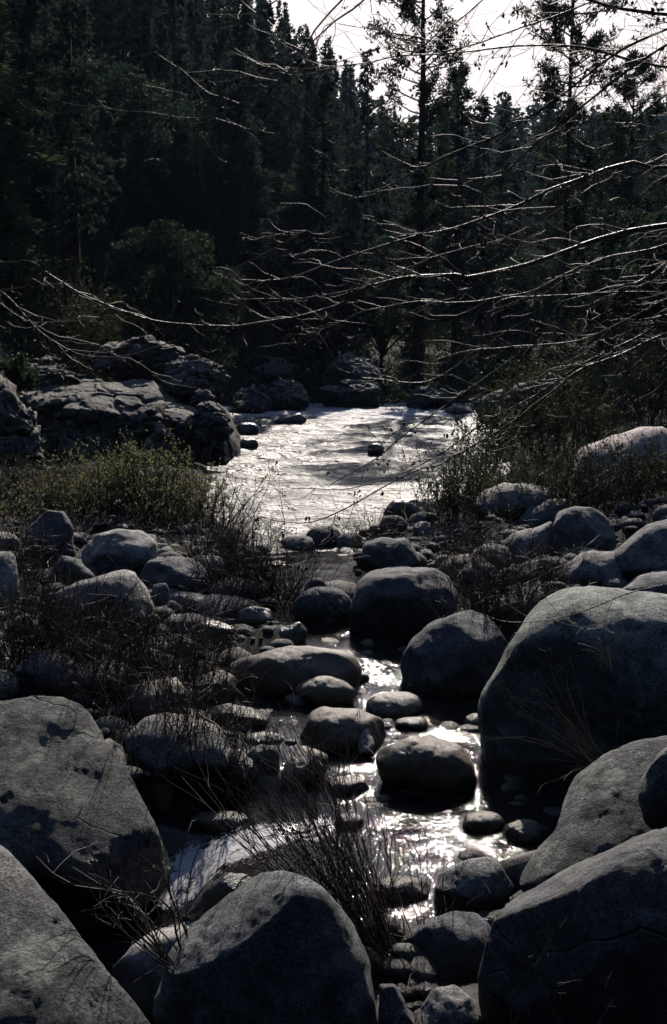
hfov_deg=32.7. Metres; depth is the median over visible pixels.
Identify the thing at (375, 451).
rock
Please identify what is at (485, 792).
stream
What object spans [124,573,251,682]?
bare shrub
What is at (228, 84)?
conifer
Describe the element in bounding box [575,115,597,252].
conifer
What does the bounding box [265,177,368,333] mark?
oak tree
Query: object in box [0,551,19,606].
boulder
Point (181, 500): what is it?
leafy bush
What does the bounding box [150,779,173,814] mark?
stone
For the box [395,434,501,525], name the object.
leafy bush
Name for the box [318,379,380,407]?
rock
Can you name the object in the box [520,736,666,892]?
boulder
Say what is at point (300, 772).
stone
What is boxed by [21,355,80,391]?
outcrop
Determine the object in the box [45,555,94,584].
boulder
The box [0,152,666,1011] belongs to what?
ground
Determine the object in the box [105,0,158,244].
conifer
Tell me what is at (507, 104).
conifer
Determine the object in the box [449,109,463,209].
conifer
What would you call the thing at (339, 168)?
conifer
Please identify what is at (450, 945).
boulder
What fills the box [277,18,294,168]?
conifer
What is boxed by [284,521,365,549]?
bare shrub
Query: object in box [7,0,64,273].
conifer
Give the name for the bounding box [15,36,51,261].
conifer
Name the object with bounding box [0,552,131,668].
bare shrub
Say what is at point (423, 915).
bare shrub
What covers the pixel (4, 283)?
leafy bush
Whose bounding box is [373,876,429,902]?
stone
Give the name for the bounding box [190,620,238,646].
boulder
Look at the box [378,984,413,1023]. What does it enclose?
stone
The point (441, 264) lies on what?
conifer
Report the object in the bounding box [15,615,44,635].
boulder
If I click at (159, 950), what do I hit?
bare shrub
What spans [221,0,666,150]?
sky
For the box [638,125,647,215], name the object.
conifer
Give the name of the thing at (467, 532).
bare shrub
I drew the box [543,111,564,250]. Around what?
conifer
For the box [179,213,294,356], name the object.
oak tree
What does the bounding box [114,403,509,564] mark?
river
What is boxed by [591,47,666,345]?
pine tree
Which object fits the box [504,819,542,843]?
stone
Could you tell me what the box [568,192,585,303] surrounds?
conifer
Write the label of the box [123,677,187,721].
boulder
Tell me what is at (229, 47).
conifer
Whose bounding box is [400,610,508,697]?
boulder
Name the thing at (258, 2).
conifer
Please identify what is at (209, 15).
conifer
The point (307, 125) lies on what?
conifer
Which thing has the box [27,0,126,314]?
conifer
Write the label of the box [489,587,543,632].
bare shrub
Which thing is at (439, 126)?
conifer
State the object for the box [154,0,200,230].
conifer
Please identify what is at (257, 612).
boulder
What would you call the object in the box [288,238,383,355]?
oak tree
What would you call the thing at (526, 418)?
leafy bush
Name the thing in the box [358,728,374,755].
stone
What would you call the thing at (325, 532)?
boulder
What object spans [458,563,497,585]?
boulder
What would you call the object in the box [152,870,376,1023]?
boulder
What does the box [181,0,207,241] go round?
conifer
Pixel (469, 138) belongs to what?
conifer
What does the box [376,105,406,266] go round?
conifer
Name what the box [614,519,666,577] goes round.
boulder
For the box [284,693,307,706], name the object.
stone
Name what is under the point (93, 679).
bare shrub
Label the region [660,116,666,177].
conifer
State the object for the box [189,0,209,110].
conifer
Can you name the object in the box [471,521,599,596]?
bare shrub
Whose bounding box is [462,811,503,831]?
stone
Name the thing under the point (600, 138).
conifer
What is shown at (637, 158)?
conifer
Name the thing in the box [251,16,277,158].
conifer
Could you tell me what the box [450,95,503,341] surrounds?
conifer
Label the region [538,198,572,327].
conifer
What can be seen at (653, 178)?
conifer
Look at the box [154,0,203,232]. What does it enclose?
conifer
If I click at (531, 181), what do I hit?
conifer
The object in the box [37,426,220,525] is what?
leafy bush
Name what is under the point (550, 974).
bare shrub
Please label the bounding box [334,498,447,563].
bare shrub
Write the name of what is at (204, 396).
outcrop
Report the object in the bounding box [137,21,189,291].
conifer
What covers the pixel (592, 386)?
leafy bush
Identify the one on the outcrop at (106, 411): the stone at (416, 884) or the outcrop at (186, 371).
the outcrop at (186, 371)
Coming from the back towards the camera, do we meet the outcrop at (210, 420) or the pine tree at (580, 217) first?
the pine tree at (580, 217)
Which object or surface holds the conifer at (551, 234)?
on the ground
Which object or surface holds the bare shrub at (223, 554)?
on the ground
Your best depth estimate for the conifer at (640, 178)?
101.69 m
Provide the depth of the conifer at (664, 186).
85.16 m
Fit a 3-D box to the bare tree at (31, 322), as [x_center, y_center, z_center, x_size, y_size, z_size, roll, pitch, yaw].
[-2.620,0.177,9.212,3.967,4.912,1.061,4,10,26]
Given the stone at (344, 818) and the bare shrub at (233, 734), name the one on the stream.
the stone at (344, 818)
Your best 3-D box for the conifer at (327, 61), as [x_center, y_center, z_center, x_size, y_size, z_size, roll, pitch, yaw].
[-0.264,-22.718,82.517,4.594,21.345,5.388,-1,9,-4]
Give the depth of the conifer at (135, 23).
71.79 m
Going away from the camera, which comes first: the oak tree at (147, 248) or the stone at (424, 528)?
the stone at (424, 528)
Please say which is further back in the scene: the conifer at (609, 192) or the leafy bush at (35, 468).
the conifer at (609, 192)
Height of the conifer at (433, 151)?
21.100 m
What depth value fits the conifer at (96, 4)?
62.75 m
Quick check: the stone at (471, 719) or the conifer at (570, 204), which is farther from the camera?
the conifer at (570, 204)
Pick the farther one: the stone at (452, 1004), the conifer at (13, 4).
the conifer at (13, 4)
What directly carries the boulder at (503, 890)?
on the ground
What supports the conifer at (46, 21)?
on the ground
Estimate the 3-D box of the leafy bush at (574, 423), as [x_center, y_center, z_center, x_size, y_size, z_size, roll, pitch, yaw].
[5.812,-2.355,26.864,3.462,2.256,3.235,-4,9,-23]
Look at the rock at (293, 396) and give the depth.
54.51 m
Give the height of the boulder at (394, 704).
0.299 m
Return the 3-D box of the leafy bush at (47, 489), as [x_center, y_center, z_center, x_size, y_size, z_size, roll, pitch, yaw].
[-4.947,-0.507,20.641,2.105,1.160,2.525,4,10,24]
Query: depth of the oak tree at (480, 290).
70.12 m
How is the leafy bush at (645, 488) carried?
on the ground
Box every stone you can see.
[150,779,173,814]
[151,583,168,605]
[244,732,283,744]
[247,745,279,771]
[276,622,306,645]
[280,746,327,791]
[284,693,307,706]
[304,578,326,591]
[326,775,368,794]
[337,533,361,548]
[337,813,363,828]
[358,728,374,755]
[360,673,369,681]
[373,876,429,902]
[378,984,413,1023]
[379,515,406,533]
[395,717,427,730]
[408,512,439,526]
[413,521,434,535]
[421,985,479,1023]
[434,555,448,567]
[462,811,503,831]
[465,713,477,725]
[499,567,520,583]
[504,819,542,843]
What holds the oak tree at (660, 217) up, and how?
on the ground
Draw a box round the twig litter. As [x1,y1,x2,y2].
[0,490,654,988]
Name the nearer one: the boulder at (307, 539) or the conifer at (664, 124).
the boulder at (307, 539)
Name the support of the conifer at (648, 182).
on the ground
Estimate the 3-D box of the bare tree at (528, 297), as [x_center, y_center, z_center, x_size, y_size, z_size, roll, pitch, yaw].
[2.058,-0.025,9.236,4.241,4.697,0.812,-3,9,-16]
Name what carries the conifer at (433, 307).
on the ground
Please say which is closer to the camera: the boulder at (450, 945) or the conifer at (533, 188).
the boulder at (450, 945)
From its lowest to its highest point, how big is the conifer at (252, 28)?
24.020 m
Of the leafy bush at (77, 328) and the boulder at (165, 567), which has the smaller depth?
the boulder at (165, 567)
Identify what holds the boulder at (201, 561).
on the ground
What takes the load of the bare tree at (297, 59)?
on the ground
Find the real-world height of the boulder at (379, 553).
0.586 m
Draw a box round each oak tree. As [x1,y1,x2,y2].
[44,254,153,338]
[47,61,176,262]
[94,219,219,345]
[123,97,238,277]
[156,262,261,367]
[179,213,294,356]
[202,163,303,311]
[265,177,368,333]
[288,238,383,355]
[338,265,432,377]
[447,242,552,360]
[488,248,569,374]
[555,250,663,371]
[591,204,666,349]
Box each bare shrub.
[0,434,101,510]
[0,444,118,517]
[0,496,85,592]
[0,521,113,671]
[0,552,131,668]
[9,547,186,695]
[16,587,179,736]
[24,744,242,982]
[65,557,232,702]
[84,620,252,786]
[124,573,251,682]
[147,591,275,706]
[149,675,426,942]
[156,694,417,967]
[161,496,294,594]
[161,666,314,802]
[170,490,283,556]
[180,511,362,613]
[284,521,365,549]
[285,570,356,622]
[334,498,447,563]
[389,802,515,930]
[392,561,482,623]
[416,499,544,593]
[421,493,539,553]
[423,513,592,641]
[433,521,569,636]
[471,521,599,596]
[502,530,602,583]
[508,895,619,1023]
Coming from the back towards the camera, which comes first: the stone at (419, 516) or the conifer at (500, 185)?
the conifer at (500, 185)
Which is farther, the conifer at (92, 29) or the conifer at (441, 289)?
the conifer at (441, 289)
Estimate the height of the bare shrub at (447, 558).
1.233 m
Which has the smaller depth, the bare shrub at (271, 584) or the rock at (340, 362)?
the bare shrub at (271, 584)
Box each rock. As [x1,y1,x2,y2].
[229,383,272,413]
[236,422,259,435]
[240,439,258,448]
[246,357,296,386]
[263,379,309,411]
[274,413,306,423]
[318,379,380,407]
[321,351,381,385]
[367,443,383,455]
[405,385,452,409]
[445,405,471,414]
[472,389,508,428]
[503,373,569,416]
[570,426,666,501]
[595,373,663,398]
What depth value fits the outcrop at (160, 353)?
34.85 m
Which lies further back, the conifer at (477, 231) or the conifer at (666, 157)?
the conifer at (666, 157)
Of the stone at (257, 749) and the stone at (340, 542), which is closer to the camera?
the stone at (257, 749)
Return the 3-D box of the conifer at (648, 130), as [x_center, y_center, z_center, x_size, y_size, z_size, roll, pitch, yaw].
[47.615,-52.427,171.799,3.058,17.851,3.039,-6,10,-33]
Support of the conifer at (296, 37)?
on the ground
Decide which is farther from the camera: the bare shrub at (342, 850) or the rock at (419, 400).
the rock at (419, 400)
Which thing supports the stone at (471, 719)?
on the stream
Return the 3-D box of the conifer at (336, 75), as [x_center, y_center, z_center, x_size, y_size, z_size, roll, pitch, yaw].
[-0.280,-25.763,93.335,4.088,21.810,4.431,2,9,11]
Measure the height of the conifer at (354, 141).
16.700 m
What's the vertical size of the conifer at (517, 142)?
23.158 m
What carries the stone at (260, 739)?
on the stream
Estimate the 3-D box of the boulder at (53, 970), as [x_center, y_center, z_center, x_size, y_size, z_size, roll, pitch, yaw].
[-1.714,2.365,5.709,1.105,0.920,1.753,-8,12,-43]
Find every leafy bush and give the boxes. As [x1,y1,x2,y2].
[0,248,94,321]
[0,286,123,361]
[0,450,117,519]
[0,481,81,524]
[16,270,179,360]
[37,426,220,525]
[116,452,284,530]
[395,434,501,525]
[420,435,660,522]
[431,415,549,488]
[440,453,565,503]
[446,397,560,457]
[461,346,607,459]
[488,370,647,463]
[519,416,666,517]
[536,296,666,432]
[536,347,662,421]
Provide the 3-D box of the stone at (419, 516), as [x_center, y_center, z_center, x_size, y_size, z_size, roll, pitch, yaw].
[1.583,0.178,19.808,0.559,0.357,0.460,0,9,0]
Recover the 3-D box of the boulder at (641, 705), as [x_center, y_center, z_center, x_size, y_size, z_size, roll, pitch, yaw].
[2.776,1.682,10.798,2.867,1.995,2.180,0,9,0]
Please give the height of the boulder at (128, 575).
0.820 m
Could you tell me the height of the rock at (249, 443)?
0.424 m
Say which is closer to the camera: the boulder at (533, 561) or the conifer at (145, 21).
the boulder at (533, 561)
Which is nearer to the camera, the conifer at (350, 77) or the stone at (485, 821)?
the stone at (485, 821)
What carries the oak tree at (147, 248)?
on the ground
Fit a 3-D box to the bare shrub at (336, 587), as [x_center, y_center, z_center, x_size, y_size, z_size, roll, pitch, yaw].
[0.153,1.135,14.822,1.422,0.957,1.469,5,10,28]
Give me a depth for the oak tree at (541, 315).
64.33 m
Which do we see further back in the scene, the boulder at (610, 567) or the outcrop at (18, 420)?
the outcrop at (18, 420)
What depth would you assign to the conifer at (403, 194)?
123.08 m
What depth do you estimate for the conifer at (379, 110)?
143.64 m
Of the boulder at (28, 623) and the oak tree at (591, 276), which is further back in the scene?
the oak tree at (591, 276)
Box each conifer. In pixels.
[0,0,51,251]
[0,0,70,300]
[0,9,24,229]
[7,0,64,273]
[8,0,64,181]
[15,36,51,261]
[18,0,85,274]
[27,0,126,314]
[42,0,118,233]
[68,73,121,334]
[76,0,137,242]
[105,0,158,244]
[110,0,157,241]
[128,0,177,245]
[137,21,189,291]
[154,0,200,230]
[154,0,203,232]
[177,0,211,267]
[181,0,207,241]
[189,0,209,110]
[189,0,214,97]
[193,0,260,302]
[194,29,224,237]
[201,0,288,348]
[202,0,221,114]
[207,0,223,54]
[209,57,240,226]
[218,0,250,264]
[220,0,251,161]
[226,15,247,209]
[236,0,300,313]
[239,0,260,147]
[239,6,256,135]
[249,27,278,303]
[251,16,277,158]
[253,0,262,132]
[263,28,295,169]
[270,0,294,304]
[271,71,367,383]
[272,25,304,312]
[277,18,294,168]
[282,33,337,330]
[284,44,333,360]
[286,26,308,164]
[292,84,305,305]
[297,23,310,87]
[302,46,347,300]
[312,61,347,221]
[321,59,351,244]
[322,36,345,156]
[325,118,352,320]
[335,59,373,252]
[339,50,396,336]
[340,72,364,238]
[342,108,371,335]
[346,170,361,255]
[362,109,407,317]
[363,204,396,323]
[369,95,391,251]
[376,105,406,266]
[376,167,400,322]
[385,149,409,297]
[385,168,406,263]
[390,198,402,323]
[396,97,442,334]
[400,158,440,324]
[403,179,432,339]
[403,181,408,247]
[424,179,451,340]
[426,103,439,282]
[427,184,449,327]
[428,77,477,356]
[432,97,447,298]
[442,256,477,344]
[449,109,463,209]
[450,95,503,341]
[459,151,492,329]
[463,123,491,296]
[464,113,475,221]
[468,108,529,343]
[485,129,494,245]
[486,91,525,250]
[492,149,512,246]
[501,163,529,343]
[509,176,521,304]
[512,116,528,239]
[521,122,554,305]
[521,138,541,255]
[528,104,570,335]
[529,121,551,329]
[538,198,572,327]
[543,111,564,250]
[553,123,573,246]
[553,154,575,289]
[560,182,596,342]
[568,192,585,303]
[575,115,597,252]
[580,127,610,319]
[586,121,603,251]
[590,106,614,251]
[591,134,639,335]
[592,126,622,324]
[624,123,638,254]
[633,131,643,256]
[635,137,666,329]
[636,151,644,222]
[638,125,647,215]
[639,146,658,260]
[645,103,654,191]
[649,181,666,335]
[656,152,666,272]
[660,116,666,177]
[664,118,666,187]
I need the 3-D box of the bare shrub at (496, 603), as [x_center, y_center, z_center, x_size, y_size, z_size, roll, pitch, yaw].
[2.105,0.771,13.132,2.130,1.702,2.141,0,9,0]
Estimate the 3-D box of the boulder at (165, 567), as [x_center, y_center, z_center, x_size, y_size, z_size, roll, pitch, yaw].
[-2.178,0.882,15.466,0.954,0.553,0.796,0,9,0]
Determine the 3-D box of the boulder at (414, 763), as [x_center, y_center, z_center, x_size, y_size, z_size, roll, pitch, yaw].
[0.828,2.288,10.172,0.912,0.630,0.783,0,9,0]
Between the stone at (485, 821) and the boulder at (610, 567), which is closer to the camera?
the stone at (485, 821)
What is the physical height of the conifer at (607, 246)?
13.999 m
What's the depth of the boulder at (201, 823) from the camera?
9.54 m
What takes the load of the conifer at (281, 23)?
on the ground
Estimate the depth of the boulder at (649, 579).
14.77 m
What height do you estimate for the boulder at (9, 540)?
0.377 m
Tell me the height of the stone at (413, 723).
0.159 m
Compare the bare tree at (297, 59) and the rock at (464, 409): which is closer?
the bare tree at (297, 59)
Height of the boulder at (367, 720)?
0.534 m
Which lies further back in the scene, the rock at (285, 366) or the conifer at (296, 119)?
the conifer at (296, 119)
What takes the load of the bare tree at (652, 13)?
on the ground
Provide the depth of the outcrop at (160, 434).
29.95 m
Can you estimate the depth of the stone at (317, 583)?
15.36 m
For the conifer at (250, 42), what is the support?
on the ground
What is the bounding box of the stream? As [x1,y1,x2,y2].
[43,551,570,976]
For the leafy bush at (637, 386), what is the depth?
29.57 m
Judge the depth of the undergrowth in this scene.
62.26 m
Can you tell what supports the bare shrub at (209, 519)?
on the ground
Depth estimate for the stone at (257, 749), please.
10.27 m
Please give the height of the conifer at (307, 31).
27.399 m
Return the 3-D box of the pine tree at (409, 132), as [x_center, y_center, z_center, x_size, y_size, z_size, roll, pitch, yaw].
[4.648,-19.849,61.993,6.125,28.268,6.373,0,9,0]
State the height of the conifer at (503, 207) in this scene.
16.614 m
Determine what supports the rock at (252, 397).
on the river
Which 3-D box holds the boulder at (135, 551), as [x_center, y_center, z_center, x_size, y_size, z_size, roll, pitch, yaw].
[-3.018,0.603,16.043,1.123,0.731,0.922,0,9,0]
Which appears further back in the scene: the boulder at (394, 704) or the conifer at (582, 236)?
the conifer at (582, 236)
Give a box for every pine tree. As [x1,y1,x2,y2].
[364,0,470,387]
[431,62,491,331]
[510,0,629,362]
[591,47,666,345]
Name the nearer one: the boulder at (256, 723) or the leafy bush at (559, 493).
the boulder at (256, 723)
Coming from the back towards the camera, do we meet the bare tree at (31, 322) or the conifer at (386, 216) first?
the conifer at (386, 216)
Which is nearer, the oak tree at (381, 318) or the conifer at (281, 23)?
the oak tree at (381, 318)
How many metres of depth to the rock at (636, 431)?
21.75 m
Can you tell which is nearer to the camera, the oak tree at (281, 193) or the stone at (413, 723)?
the stone at (413, 723)
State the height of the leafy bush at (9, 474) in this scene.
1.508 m
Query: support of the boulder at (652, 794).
on the boulder at (601, 811)
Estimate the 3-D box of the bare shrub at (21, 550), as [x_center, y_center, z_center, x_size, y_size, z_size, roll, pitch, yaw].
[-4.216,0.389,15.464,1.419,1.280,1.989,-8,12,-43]
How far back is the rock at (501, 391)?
43.37 m
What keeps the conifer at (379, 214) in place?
on the ground
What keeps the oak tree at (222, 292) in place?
on the ground
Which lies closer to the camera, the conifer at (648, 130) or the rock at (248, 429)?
the rock at (248, 429)
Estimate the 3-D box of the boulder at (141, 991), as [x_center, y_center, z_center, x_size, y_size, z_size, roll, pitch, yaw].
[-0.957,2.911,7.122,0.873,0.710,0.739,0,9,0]
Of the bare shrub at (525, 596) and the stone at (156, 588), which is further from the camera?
the stone at (156, 588)
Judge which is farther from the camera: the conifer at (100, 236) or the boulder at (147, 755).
the conifer at (100, 236)
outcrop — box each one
[0,374,44,468]
[16,379,240,465]
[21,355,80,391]
[91,335,185,382]
[146,419,176,460]
[161,354,230,405]
[187,400,233,440]
[190,389,214,404]
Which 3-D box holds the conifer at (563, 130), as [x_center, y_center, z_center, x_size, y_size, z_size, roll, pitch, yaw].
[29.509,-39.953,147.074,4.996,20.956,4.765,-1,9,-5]
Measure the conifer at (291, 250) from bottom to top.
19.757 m
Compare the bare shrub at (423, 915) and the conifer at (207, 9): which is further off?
the conifer at (207, 9)
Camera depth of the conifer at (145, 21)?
68.06 m
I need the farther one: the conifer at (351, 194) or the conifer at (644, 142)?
the conifer at (644, 142)
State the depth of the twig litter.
14.92 m
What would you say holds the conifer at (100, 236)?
on the ground
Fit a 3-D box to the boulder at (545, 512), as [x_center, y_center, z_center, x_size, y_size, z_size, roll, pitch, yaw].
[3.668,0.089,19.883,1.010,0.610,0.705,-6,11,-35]
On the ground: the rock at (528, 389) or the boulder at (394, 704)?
the rock at (528, 389)
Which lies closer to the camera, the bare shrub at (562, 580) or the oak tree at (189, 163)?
the bare shrub at (562, 580)
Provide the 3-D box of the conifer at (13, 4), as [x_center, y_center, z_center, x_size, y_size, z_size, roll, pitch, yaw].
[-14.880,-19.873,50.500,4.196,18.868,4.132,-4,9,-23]
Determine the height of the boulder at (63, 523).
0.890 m
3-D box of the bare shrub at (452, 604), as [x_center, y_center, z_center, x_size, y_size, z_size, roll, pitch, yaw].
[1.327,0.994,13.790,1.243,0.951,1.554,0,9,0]
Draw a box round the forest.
[186,0,666,253]
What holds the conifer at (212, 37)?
on the ground
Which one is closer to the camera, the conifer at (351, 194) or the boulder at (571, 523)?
the boulder at (571, 523)
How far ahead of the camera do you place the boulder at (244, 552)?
16.43 m
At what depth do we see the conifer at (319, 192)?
63.73 m
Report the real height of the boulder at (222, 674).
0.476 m
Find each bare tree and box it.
[0,230,205,404]
[20,0,485,177]
[36,31,666,670]
[184,0,666,389]
[354,213,665,415]
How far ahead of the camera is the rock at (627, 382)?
41.12 m
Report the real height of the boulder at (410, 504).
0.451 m
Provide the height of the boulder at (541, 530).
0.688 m
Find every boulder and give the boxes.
[0,532,19,550]
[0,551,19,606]
[0,696,170,906]
[0,845,149,1023]
[13,649,76,686]
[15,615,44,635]
[24,510,75,562]
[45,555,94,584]
[53,569,154,633]
[81,529,158,572]
[112,921,192,1023]
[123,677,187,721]
[124,713,229,778]
[139,556,207,593]
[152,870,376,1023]
[169,591,208,612]
[188,670,236,705]
[188,872,250,921]
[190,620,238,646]
[190,811,248,832]
[193,555,227,584]
[208,703,268,727]
[229,544,259,566]
[230,646,361,698]
[236,606,274,627]
[280,535,315,550]
[293,676,354,707]
[294,587,351,624]
[300,706,386,753]
[306,526,340,546]
[349,567,457,636]
[358,537,420,571]
[366,692,423,717]
[376,735,477,794]
[384,498,430,519]
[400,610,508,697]
[400,911,490,983]
[434,857,514,911]
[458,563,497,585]
[470,483,555,519]
[472,543,513,567]
[477,586,666,783]
[478,827,666,1023]
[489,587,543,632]
[502,521,552,563]
[518,499,567,527]
[518,556,568,581]
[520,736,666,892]
[553,506,615,554]
[562,550,633,586]
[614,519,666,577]
[623,570,666,593]
[638,747,666,829]
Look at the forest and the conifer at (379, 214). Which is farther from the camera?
the forest
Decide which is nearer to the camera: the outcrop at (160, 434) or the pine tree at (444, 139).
the outcrop at (160, 434)
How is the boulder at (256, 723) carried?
on the ground
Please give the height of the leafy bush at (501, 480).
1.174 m
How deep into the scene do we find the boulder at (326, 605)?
14.35 m
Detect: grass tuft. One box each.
[436,613,635,789]
[550,591,636,671]
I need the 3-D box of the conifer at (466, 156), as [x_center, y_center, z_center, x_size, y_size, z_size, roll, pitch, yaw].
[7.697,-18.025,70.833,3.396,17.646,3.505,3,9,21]
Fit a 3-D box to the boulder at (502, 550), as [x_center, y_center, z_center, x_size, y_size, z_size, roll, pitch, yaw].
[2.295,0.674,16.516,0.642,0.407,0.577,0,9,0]
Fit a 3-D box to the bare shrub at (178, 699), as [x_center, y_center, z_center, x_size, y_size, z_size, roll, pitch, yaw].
[-1.333,1.619,10.117,1.350,1.262,1.513,2,9,16]
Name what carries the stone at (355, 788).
on the stream
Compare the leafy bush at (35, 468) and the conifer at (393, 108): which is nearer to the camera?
the leafy bush at (35, 468)
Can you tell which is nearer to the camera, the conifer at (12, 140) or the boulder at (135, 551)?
the boulder at (135, 551)
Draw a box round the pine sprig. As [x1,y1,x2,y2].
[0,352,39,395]
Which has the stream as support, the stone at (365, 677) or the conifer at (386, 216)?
the stone at (365, 677)
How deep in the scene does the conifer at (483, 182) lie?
96.75 m
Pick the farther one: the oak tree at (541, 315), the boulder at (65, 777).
the oak tree at (541, 315)
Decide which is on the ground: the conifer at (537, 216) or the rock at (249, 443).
the conifer at (537, 216)
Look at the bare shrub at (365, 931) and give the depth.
7.22 m
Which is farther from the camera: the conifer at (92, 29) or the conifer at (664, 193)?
the conifer at (664, 193)
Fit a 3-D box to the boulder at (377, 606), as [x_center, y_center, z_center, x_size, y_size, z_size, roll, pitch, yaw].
[0.885,1.195,14.366,1.382,0.986,1.184,0,9,0]
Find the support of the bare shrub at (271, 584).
on the ground
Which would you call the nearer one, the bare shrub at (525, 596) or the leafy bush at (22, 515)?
the bare shrub at (525, 596)
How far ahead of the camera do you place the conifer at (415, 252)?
98.41 m
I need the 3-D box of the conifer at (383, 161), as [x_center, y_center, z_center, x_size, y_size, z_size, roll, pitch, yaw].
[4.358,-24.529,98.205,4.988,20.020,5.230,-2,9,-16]
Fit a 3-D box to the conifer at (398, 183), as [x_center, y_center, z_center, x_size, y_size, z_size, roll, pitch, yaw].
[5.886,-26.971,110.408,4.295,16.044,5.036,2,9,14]
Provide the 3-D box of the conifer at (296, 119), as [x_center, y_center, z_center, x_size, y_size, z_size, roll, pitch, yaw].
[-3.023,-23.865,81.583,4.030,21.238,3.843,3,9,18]
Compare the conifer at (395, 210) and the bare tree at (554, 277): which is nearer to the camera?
the bare tree at (554, 277)
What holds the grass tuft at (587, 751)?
on the ground
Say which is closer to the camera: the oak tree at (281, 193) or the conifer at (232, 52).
the oak tree at (281, 193)
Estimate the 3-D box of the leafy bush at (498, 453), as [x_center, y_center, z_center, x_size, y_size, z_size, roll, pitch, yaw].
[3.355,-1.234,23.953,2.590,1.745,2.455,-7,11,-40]
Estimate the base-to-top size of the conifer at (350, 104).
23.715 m
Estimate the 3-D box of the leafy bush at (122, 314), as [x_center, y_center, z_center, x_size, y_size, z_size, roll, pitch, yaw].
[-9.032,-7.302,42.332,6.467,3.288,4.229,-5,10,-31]
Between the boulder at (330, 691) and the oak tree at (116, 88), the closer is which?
the boulder at (330, 691)
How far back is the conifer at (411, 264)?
81.13 m
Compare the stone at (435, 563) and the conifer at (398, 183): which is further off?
the conifer at (398, 183)
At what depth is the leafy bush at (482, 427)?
32.94 m
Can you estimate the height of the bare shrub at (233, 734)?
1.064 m
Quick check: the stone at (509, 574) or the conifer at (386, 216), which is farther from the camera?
the conifer at (386, 216)
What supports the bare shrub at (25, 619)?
on the ground
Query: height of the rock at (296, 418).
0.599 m
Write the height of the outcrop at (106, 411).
3.549 m
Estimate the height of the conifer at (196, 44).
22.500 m
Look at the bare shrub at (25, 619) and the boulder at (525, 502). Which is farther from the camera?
the boulder at (525, 502)
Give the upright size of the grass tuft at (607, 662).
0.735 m
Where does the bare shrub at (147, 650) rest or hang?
on the ground
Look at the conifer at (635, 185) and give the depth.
94.34 m
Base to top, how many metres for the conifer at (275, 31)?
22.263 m
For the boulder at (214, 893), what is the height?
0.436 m
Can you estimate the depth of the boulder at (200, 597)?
14.80 m
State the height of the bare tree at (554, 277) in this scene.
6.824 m
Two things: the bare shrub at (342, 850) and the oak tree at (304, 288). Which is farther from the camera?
the oak tree at (304, 288)
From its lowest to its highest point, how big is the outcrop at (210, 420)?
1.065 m
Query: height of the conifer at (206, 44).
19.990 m
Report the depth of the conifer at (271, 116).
75.62 m
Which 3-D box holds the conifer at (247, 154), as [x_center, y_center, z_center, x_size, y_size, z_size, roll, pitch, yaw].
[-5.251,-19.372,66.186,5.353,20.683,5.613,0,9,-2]
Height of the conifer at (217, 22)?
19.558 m
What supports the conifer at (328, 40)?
on the ground
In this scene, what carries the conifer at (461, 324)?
on the ground
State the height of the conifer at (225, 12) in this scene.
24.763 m
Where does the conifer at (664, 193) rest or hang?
on the ground
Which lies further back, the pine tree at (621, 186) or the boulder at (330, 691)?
the pine tree at (621, 186)
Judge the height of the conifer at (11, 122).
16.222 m
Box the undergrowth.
[0,185,666,518]
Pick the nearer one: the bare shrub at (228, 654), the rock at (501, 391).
the bare shrub at (228, 654)
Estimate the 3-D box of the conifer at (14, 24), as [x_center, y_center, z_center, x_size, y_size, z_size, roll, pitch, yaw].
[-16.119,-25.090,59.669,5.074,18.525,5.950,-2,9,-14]
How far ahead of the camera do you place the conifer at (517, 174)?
74.60 m
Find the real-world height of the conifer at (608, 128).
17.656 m
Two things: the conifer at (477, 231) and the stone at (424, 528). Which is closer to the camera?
the stone at (424, 528)
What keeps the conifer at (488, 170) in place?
on the ground
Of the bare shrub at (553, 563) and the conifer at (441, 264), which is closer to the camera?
the bare shrub at (553, 563)
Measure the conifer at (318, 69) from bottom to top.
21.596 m
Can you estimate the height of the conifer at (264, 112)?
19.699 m
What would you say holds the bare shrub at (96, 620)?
on the ground
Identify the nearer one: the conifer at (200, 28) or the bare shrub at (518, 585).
the bare shrub at (518, 585)
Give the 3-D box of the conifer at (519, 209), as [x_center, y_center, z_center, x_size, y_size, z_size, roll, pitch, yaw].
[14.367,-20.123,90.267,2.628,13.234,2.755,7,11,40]
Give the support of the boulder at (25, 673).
on the ground
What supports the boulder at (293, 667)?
on the ground
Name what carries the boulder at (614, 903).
on the ground
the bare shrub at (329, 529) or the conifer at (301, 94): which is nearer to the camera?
the bare shrub at (329, 529)
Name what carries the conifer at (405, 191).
on the ground
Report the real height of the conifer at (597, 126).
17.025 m
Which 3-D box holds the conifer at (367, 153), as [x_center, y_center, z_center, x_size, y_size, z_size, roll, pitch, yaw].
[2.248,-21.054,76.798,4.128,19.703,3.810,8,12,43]

